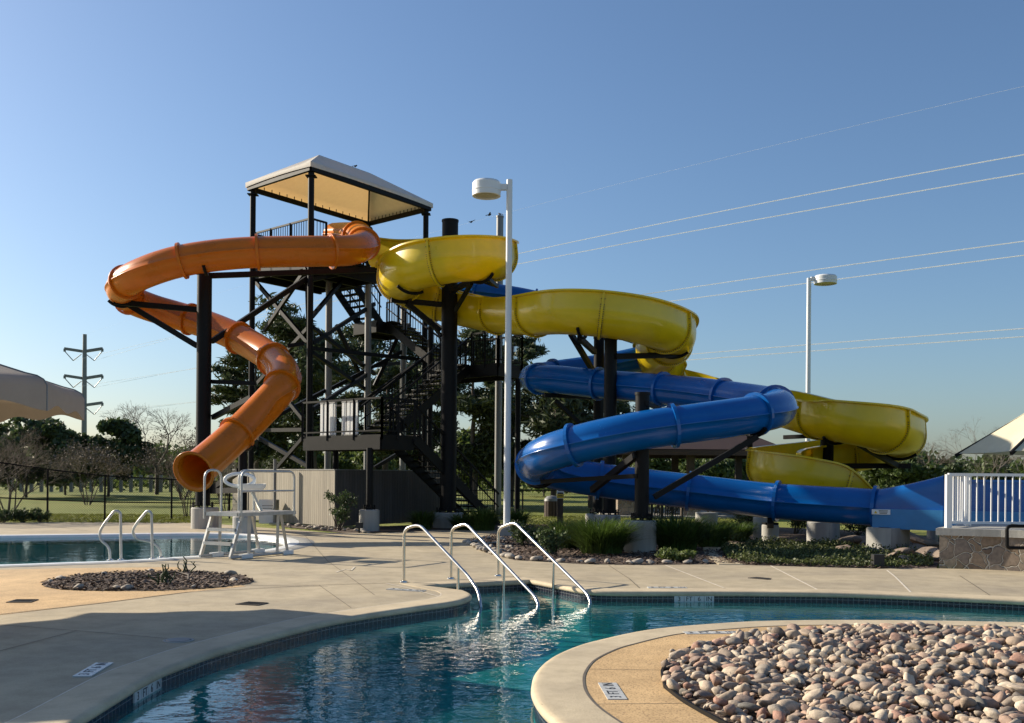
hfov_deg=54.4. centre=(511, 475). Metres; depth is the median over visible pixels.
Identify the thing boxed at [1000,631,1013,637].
river stone
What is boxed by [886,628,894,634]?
river stone
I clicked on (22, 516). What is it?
leafy shrub
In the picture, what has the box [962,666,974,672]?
river stone
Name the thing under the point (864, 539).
boulder
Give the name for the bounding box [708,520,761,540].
ornamental grass
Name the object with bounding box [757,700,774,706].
river stone
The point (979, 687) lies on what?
river stone
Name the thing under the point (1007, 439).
shade umbrella
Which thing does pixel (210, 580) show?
mulch chips
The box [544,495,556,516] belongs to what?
litter bin
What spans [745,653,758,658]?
river stone
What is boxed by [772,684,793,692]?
river stone
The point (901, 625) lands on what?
river stone
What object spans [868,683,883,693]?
river stone
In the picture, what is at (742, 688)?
river stone
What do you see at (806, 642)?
river stone
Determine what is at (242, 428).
tube slide
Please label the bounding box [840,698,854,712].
river stone
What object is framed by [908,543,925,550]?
boulder
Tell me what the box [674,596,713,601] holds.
depth marker
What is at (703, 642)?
river stone
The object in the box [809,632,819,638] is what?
river stone
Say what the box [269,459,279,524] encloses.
shower pole
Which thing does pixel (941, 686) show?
river stone
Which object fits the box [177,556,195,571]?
cut back plant
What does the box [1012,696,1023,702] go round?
river stone
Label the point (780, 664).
river stone
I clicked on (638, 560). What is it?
border stone
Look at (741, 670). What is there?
river stone
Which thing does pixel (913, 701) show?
river stone
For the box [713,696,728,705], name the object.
river stone
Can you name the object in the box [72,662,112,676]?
depth marker
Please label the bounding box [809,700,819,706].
river stone
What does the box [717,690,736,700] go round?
river stone
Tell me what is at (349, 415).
ribbed panel
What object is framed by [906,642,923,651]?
river stone
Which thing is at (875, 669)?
river stone
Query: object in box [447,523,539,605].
pool handrail
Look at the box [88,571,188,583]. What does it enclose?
drip hose
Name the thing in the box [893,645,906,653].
river stone
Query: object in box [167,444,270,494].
leafy tree
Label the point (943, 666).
river stone
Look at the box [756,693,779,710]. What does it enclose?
river stone
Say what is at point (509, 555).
border stone
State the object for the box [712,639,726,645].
river stone
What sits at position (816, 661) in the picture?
river stone
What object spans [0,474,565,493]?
hedgerow
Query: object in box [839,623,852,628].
river stone
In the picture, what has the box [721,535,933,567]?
ground cover
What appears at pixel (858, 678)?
river stone
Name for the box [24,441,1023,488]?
distant wood
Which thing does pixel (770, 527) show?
slide pier
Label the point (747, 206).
power cable
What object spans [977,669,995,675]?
river stone
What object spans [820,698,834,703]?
river stone
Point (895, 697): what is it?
river stone
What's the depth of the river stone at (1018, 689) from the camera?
7.56 m
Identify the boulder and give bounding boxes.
[836,535,862,543]
[836,544,850,548]
[859,536,865,543]
[891,547,914,554]
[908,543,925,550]
[910,532,938,544]
[914,546,938,557]
[924,544,938,547]
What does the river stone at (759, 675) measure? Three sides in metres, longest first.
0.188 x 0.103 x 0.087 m
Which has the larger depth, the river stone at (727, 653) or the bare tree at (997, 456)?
the bare tree at (997, 456)
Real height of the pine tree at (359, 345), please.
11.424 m
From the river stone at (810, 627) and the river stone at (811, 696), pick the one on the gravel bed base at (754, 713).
the river stone at (811, 696)
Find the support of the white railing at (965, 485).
on the stone terrace
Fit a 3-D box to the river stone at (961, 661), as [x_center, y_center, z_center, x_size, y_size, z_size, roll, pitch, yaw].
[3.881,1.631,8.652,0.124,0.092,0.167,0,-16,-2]
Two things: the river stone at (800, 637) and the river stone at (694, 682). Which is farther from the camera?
the river stone at (800, 637)
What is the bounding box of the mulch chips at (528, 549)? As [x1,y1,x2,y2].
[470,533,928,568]
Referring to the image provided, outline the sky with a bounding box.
[0,0,1023,462]
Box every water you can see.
[0,536,284,564]
[104,589,1023,722]
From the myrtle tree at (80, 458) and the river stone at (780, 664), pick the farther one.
the myrtle tree at (80, 458)
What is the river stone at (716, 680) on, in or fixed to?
on the gravel bed base at (754, 713)
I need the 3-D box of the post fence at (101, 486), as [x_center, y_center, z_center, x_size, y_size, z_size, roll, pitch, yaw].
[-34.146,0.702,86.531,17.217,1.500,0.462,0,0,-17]
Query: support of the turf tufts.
on the lawn at (227, 521)
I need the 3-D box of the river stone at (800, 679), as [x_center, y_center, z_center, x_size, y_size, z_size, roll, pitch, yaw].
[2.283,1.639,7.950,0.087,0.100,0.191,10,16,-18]
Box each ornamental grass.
[401,509,442,528]
[441,513,471,529]
[455,506,512,530]
[496,508,543,525]
[530,518,586,548]
[545,515,656,554]
[630,512,735,551]
[691,520,753,546]
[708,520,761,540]
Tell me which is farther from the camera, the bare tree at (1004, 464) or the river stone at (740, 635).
the bare tree at (1004, 464)
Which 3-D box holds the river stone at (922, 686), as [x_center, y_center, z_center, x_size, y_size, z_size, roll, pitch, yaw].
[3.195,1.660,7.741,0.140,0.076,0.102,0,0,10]
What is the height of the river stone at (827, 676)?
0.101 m
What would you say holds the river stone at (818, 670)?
on the gravel bed base at (754, 713)
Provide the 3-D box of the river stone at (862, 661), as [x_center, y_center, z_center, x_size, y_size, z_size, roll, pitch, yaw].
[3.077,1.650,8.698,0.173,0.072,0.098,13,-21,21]
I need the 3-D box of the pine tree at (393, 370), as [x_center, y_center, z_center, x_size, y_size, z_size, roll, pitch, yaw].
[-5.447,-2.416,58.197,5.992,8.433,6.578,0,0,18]
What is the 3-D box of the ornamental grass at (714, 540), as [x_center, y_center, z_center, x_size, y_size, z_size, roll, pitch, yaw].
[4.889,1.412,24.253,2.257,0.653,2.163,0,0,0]
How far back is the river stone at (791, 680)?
7.83 m
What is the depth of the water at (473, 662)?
9.82 m
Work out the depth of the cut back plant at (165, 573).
15.02 m
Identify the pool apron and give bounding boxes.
[0,532,313,567]
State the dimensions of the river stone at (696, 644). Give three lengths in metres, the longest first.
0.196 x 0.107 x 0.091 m
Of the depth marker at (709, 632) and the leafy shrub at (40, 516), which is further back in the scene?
the leafy shrub at (40, 516)
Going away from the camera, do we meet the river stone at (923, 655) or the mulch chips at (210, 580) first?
the river stone at (923, 655)
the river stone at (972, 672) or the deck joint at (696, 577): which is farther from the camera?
the deck joint at (696, 577)
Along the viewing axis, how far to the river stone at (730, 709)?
6.92 m
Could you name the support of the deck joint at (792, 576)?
on the pool deck at (33, 674)
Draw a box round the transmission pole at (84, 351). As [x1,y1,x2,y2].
[63,334,103,433]
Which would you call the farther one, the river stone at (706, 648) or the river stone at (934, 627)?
the river stone at (934, 627)
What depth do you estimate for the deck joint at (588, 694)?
8.61 m
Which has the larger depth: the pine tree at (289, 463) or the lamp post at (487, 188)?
the pine tree at (289, 463)
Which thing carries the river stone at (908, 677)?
on the river pebbles
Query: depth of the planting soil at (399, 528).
31.08 m
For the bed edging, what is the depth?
7.32 m
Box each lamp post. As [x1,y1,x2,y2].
[472,178,512,536]
[805,274,836,440]
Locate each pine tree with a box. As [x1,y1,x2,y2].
[211,348,289,468]
[237,367,341,468]
[248,292,372,468]
[323,320,421,469]
[372,359,463,469]
[406,327,538,507]
[478,382,630,495]
[481,335,549,506]
[526,394,634,507]
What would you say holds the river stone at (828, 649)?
on the gravel bed base at (754, 713)
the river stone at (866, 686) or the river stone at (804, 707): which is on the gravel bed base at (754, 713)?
the river stone at (804, 707)
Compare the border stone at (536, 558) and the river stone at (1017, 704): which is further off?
the border stone at (536, 558)
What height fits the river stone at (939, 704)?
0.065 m
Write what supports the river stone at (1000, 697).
on the river pebbles
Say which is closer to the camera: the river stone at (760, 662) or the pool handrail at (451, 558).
the river stone at (760, 662)
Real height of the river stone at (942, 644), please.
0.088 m
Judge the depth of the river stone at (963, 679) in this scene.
7.93 m
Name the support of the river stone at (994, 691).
on the gravel bed base at (754, 713)
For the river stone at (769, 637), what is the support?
on the river pebbles
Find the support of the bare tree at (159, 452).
on the lawn at (227, 521)
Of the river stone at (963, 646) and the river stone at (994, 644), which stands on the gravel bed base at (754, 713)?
the river stone at (994, 644)
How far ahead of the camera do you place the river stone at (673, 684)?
7.80 m
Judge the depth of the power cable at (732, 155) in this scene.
135.43 m
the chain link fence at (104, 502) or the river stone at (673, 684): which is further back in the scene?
the chain link fence at (104, 502)
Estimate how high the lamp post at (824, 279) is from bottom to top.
9.846 m
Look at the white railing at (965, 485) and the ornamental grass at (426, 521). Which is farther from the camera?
the ornamental grass at (426, 521)
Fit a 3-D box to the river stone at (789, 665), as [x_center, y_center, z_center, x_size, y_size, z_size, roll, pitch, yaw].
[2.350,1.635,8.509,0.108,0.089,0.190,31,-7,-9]
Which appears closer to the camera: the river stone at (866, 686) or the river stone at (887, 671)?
the river stone at (866, 686)
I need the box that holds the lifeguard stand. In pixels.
[199,469,295,558]
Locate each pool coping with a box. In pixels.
[0,533,299,565]
[8,577,1023,722]
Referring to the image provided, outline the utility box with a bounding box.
[871,554,884,567]
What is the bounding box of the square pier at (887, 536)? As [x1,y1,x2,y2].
[866,527,909,550]
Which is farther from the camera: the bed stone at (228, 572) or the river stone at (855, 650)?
the bed stone at (228, 572)
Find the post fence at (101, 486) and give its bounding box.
[10,475,189,491]
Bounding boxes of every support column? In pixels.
[107,265,374,528]
[232,445,255,533]
[390,218,498,527]
[494,215,503,519]
[526,392,766,552]
[543,335,603,525]
[576,327,688,525]
[745,436,752,529]
[783,434,916,468]
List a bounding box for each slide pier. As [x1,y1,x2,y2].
[695,512,717,524]
[753,517,766,539]
[762,518,778,540]
[806,521,828,541]
[829,523,839,539]
[927,530,937,541]
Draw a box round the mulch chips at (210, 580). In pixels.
[41,569,253,590]
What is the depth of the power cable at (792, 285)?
128.90 m
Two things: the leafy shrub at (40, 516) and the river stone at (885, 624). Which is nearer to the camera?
the river stone at (885, 624)
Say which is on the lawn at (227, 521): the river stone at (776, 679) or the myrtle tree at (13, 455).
the myrtle tree at (13, 455)
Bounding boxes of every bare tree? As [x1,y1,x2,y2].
[99,401,191,494]
[126,424,237,499]
[914,441,956,467]
[923,418,1022,479]
[975,426,1023,478]
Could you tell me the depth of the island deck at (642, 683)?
8.27 m
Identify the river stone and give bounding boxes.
[661,675,670,681]
[666,678,679,693]
[669,650,686,659]
[669,665,682,672]
[670,672,686,682]
[677,648,690,653]
[683,666,696,671]
[683,682,692,689]
[689,656,700,662]
[690,673,704,680]
[690,681,698,684]
[690,685,700,692]
[691,640,708,645]
[691,641,702,649]
[693,660,710,667]
[696,667,706,674]
[697,690,713,698]
[699,680,713,692]
[701,644,713,652]
[709,653,726,657]
[710,655,720,662]
[710,661,722,669]
[710,673,721,685]
[711,687,726,695]
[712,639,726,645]
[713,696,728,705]
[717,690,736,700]
[718,649,734,658]
[721,663,738,668]
[721,681,738,690]
[722,666,738,675]
[723,704,735,715]
[725,637,742,644]
[728,700,740,705]
[732,651,739,656]
[733,694,756,703]
[734,684,750,692]
[735,631,744,639]
[735,665,747,673]
[736,674,750,683]
[737,702,762,711]
[739,661,752,669]
[744,648,759,653]
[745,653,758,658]
[751,677,773,683]
[754,673,765,678]
[755,660,773,668]
[755,664,770,671]
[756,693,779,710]
[757,668,768,676]
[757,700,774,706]
[758,688,769,695]
[759,691,782,697]
[761,683,770,688]
[767,635,776,645]
[768,669,776,675]
[768,686,779,691]
[771,626,784,640]
[771,704,787,710]
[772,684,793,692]
[773,676,782,682]
[776,660,785,668]
[776,699,800,713]
[783,677,798,684]
[784,630,801,639]
[784,648,803,654]
[785,643,805,650]
[785,661,794,669]
[786,654,796,658]
[786,696,797,701]
[787,623,800,630]
[787,659,795,670]
[790,674,805,687]
[794,662,809,671]
[798,635,806,639]
[798,640,809,645]
[799,629,812,637]
[800,704,810,710]
[802,688,823,702]
[804,626,817,629]
[804,684,823,690]
[805,678,815,684]
[808,649,820,655]
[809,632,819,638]
[809,658,821,664]
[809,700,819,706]
[813,674,824,680]
[815,704,839,710]
[816,640,837,646]
[816,667,831,673]
[819,641,832,646]
[820,627,833,633]
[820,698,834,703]
[821,645,833,654]
[823,672,829,682]
[827,691,844,702]
[829,672,844,678]
[834,626,845,634]
[834,662,843,667]
[834,676,852,687]
[835,649,845,657]
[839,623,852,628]
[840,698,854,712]
[841,658,858,666]
[844,696,854,701]
[845,667,855,676]
[846,647,860,656]
[848,694,864,702]
[849,701,869,713]
[851,674,870,687]
[856,625,866,631]
[856,643,865,652]
[856,659,868,663]
[857,664,873,674]
[859,631,874,637]
[859,681,878,690]
[861,627,873,632]
[862,663,878,672]
[863,640,878,647]
[866,624,882,629]
[866,672,879,679]
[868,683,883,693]
[877,692,886,705]
[880,623,892,627]
[880,644,892,651]
[880,656,897,665]
[881,664,895,670]
[881,691,899,695]
[883,668,897,674]
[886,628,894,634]
[886,654,898,658]
[886,683,901,690]
[888,693,898,703]
[890,632,907,643]
[892,659,901,666]
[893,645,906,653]
[895,640,903,647]
[895,652,910,661]
[897,623,907,627]
[899,696,917,705]
[900,683,916,691]
[901,691,916,696]
[903,668,916,681]
[903,672,915,684]
[905,686,925,706]
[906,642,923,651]
[912,620,925,626]
[914,696,934,708]
[915,684,926,689]
[918,651,931,658]
[920,694,934,705]
[921,657,936,665]
[923,635,936,642]
[924,675,933,680]
[925,683,934,689]
[926,630,940,634]
[927,625,940,629]
[927,640,938,643]
[927,684,948,695]
[928,668,944,676]
[930,664,946,669]
[932,647,945,654]
[932,687,949,694]
[933,661,948,664]
[933,692,953,698]
[934,702,942,709]
[938,641,945,646]
[938,677,950,683]
[940,638,955,648]
[943,704,954,712]
[944,634,956,638]
[944,679,963,687]
[946,648,959,657]
[946,662,959,673]
[951,643,973,650]
[951,658,967,664]
[953,676,969,683]
[954,636,966,642]
[954,672,970,678]
[957,687,974,696]
[958,697,977,712]
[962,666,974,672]
[964,680,977,684]
[965,640,978,645]
[968,658,985,668]
[968,670,975,674]
[974,683,985,692]
[975,676,989,691]
[975,695,987,707]
[976,648,990,657]
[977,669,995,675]
[981,696,999,709]
[984,642,1002,650]
[986,640,1001,644]
[987,658,998,669]
[988,651,994,658]
[990,688,1000,694]
[991,623,1000,628]
[993,691,1006,704]
[994,651,1009,660]
[994,668,1013,678]
[997,695,1016,709]
[998,681,1015,687]
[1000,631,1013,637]
[1006,636,1023,645]
[1007,684,1023,694]
[1009,654,1023,663]
[1009,675,1022,682]
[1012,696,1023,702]
[1014,700,1023,709]
[1019,703,1023,712]
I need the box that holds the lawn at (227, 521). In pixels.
[0,479,938,567]
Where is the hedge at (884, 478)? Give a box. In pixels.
[859,457,943,487]
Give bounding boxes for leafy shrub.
[0,508,18,522]
[7,507,36,522]
[27,507,51,521]
[323,489,356,530]
[506,519,530,545]
[526,527,542,541]
[532,525,570,555]
[654,546,696,560]
[733,515,752,524]
[787,520,806,532]
[840,524,870,534]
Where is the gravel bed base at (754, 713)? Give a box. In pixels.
[664,637,1023,722]
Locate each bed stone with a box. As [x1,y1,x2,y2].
[73,583,83,589]
[120,584,133,589]
[224,570,237,574]
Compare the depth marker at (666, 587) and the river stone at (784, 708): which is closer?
the river stone at (784, 708)
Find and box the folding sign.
[259,499,278,523]
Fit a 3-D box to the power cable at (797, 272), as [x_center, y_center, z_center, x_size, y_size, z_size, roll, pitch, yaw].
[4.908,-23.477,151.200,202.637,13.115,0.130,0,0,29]
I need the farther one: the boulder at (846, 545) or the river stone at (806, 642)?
the boulder at (846, 545)
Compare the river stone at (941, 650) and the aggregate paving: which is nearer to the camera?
the river stone at (941, 650)
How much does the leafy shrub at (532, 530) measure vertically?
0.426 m
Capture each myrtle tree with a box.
[0,425,77,513]
[36,434,137,504]
[138,445,232,516]
[214,457,272,510]
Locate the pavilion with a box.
[591,435,775,518]
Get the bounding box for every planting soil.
[284,523,529,532]
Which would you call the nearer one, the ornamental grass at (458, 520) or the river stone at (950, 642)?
the river stone at (950, 642)
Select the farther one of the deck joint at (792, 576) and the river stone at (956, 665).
the deck joint at (792, 576)
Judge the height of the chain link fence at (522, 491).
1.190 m
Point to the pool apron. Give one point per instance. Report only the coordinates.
(304, 542)
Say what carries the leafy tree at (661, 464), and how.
on the lawn at (227, 521)
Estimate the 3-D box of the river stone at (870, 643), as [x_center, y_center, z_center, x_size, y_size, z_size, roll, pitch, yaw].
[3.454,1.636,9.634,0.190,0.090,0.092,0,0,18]
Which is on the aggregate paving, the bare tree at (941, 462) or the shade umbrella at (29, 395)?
the shade umbrella at (29, 395)
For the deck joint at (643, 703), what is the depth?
7.42 m
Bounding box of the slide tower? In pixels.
[245,155,522,530]
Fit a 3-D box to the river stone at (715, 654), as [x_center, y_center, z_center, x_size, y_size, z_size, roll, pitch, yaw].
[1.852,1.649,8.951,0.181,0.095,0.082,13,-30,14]
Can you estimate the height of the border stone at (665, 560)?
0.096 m
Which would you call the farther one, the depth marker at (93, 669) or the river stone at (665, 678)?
the depth marker at (93, 669)
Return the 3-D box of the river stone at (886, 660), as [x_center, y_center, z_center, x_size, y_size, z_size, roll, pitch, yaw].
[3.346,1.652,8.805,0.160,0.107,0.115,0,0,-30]
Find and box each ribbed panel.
[320,402,336,435]
[341,400,358,435]
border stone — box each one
[505,553,514,558]
[530,556,543,560]
[555,558,564,562]
[584,558,595,563]
[632,558,643,563]
[662,559,672,563]
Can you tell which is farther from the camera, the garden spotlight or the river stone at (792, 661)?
the garden spotlight
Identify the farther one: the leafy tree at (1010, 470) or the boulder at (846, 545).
the leafy tree at (1010, 470)
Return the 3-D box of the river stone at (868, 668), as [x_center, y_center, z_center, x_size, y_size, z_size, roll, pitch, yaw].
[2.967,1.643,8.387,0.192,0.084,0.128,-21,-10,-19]
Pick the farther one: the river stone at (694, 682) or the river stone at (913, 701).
the river stone at (694, 682)
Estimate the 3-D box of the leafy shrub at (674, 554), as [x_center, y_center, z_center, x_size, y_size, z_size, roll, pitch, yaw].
[3.302,1.587,20.042,0.916,0.303,0.733,0,0,22]
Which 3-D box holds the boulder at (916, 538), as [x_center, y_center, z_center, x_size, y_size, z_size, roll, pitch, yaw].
[9.997,1.617,24.238,1.271,0.287,0.967,18,11,1]
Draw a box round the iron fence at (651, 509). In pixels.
[641,504,682,519]
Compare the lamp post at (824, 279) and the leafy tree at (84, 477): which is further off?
the leafy tree at (84, 477)
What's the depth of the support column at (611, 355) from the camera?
29.01 m
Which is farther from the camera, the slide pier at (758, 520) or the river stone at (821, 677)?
the slide pier at (758, 520)
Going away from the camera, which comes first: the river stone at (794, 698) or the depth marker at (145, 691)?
the river stone at (794, 698)
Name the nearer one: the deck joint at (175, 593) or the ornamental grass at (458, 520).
the deck joint at (175, 593)
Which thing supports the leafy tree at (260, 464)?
on the lawn at (227, 521)
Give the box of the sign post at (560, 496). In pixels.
[557,490,563,522]
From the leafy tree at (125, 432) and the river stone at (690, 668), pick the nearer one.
the river stone at (690, 668)
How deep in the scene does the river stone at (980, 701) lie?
7.08 m
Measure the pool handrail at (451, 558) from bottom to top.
1.877 m
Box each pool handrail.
[400,524,481,606]
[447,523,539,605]
[494,522,591,602]
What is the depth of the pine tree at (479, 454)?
51.16 m
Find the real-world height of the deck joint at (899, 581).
0.001 m
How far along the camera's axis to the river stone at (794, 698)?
7.33 m
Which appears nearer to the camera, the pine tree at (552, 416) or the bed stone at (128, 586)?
the bed stone at (128, 586)
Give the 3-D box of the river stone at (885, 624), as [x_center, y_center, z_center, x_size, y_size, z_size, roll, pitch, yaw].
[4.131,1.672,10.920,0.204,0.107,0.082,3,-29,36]
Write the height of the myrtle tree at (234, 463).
2.768 m
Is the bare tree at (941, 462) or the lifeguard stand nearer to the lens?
the lifeguard stand
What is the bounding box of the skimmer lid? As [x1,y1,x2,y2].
[163,637,193,642]
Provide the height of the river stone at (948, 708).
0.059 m
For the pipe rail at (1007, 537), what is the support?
attached to the stone terrace
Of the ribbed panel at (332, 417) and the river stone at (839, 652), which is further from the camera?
the ribbed panel at (332, 417)
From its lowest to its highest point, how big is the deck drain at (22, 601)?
0.028 m
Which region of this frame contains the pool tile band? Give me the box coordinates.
[87,584,1023,722]
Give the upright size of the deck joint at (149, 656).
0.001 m
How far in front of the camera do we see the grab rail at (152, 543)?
19.61 m
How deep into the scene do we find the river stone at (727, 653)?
9.02 m
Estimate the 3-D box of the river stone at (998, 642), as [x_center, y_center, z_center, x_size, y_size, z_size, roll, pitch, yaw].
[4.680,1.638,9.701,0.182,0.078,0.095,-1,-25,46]
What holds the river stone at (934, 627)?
on the river pebbles
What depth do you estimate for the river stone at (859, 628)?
10.58 m
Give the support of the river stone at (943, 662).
on the river pebbles
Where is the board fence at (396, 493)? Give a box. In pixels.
[232,469,445,525]
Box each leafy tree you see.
[0,417,83,497]
[28,428,104,494]
[74,416,157,496]
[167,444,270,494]
[214,453,305,487]
[303,451,398,469]
[438,426,503,492]
[502,470,569,496]
[618,458,701,472]
[678,459,746,479]
[941,462,981,479]
[969,454,1023,479]
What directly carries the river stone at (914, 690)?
on the gravel bed base at (754, 713)
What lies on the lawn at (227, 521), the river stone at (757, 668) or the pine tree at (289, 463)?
the pine tree at (289, 463)
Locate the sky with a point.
(130, 130)
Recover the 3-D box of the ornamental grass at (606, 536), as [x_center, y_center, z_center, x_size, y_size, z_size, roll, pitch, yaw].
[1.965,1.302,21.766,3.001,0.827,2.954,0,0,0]
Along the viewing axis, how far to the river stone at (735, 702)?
7.12 m
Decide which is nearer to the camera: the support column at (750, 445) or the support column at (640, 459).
the support column at (640, 459)
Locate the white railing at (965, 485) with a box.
[944,473,1023,527]
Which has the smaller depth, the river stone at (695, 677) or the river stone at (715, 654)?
the river stone at (695, 677)
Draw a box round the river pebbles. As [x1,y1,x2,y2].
[661,622,1023,722]
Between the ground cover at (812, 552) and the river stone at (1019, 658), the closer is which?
the river stone at (1019, 658)
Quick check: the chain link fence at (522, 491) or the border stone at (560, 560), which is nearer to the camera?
the border stone at (560, 560)
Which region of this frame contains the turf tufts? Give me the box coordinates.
[2,513,751,530]
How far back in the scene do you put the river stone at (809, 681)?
7.93 m
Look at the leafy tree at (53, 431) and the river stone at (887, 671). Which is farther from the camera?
the leafy tree at (53, 431)
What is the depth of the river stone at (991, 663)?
8.61 m
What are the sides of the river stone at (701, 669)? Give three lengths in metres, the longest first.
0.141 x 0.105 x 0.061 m
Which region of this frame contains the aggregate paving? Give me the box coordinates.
[0,567,243,614]
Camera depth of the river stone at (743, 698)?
7.18 m
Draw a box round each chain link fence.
[0,462,230,520]
[472,490,594,512]
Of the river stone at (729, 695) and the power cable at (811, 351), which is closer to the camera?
the river stone at (729, 695)
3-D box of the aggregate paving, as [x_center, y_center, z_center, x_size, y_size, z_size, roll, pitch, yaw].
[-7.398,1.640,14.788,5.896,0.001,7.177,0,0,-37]
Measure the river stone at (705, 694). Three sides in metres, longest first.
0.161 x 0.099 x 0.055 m
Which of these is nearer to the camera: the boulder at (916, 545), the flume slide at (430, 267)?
the boulder at (916, 545)
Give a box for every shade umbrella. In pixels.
[0,364,84,422]
[954,413,1023,456]
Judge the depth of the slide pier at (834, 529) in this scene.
26.95 m
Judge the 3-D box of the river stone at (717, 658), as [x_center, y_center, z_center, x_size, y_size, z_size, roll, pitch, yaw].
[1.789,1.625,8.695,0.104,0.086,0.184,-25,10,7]
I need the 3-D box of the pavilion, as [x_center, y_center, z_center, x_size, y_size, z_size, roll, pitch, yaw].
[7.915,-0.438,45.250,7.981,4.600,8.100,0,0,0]
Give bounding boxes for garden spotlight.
[355,522,362,532]
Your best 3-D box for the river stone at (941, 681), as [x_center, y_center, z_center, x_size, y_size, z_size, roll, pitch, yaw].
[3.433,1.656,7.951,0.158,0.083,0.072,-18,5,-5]
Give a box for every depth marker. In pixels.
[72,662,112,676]
[133,679,160,702]
[386,588,425,591]
[598,683,626,699]
[647,587,686,587]
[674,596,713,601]
[683,631,735,633]
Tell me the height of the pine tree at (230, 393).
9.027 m
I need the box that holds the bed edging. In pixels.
[661,646,728,722]
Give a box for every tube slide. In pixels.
[104,221,380,491]
[441,282,1023,530]
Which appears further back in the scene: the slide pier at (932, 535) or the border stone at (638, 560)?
the slide pier at (932, 535)
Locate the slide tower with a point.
(324, 185)
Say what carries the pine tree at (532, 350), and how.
on the lawn at (227, 521)
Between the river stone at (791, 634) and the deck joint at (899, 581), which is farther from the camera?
the deck joint at (899, 581)
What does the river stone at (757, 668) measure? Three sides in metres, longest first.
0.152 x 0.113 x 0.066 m
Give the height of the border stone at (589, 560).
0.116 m
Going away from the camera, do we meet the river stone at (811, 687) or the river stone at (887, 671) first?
the river stone at (811, 687)
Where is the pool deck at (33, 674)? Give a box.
[0,522,1023,722]
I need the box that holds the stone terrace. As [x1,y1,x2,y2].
[936,524,1023,571]
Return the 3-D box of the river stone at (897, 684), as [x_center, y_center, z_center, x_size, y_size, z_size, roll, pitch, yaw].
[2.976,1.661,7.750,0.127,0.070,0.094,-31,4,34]
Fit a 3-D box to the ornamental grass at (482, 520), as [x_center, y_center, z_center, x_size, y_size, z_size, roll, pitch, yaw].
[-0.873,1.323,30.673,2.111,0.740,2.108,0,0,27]
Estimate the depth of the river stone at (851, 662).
8.61 m
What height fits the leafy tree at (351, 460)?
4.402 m
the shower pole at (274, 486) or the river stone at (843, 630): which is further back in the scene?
the shower pole at (274, 486)
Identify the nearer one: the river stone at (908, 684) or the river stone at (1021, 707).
the river stone at (1021, 707)
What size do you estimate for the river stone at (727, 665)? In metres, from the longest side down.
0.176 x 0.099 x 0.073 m
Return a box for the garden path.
[703,543,742,564]
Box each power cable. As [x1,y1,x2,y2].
[73,173,1023,360]
[73,255,1023,387]
[90,336,1023,412]
[93,86,1022,331]
[94,154,1023,360]
[94,241,1023,387]
[101,328,1023,413]
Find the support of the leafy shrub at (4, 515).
on the pool deck at (33, 674)
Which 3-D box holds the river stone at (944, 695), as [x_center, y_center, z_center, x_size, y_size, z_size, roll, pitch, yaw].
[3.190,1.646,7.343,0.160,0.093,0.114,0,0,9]
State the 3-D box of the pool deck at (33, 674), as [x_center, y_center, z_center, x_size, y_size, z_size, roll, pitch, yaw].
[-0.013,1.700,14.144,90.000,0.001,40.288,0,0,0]
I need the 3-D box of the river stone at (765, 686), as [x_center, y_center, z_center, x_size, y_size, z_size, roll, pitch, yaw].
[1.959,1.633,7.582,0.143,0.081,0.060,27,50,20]
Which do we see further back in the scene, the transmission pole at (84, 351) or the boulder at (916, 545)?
the transmission pole at (84, 351)
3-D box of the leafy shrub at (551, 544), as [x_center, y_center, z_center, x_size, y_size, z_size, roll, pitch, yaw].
[0.854,1.386,21.145,0.724,0.661,0.712,0,0,-40]
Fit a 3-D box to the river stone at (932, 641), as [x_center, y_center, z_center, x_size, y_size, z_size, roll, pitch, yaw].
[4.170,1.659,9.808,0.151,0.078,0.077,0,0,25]
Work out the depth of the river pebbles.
8.30 m
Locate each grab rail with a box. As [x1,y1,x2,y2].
[98,510,124,560]
[132,510,163,558]
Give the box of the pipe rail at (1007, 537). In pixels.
[1005,524,1023,549]
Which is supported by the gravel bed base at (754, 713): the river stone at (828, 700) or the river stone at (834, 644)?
the river stone at (834, 644)
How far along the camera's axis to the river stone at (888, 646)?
9.52 m
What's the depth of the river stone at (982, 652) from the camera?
9.13 m
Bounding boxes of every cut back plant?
[148,564,174,584]
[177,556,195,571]
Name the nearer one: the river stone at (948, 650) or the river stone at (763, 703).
the river stone at (763, 703)
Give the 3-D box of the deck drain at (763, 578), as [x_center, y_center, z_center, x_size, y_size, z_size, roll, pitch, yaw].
[4.161,1.729,16.677,0.364,0.028,0.192,0,0,44]
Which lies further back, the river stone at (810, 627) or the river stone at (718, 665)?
the river stone at (810, 627)
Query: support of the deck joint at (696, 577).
on the pool deck at (33, 674)
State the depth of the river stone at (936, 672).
8.16 m
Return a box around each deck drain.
[6,599,38,602]
[235,601,267,605]
[749,577,770,579]
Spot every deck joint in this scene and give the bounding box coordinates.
[0,624,158,637]
[3,582,395,613]
[5,593,441,722]
[307,538,372,593]
[541,703,665,704]
[582,625,1013,722]
[666,565,723,587]
[771,566,815,588]
[886,570,910,591]
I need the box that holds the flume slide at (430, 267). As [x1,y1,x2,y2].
[368,235,928,488]
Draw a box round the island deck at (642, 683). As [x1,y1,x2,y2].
[585,625,1011,722]

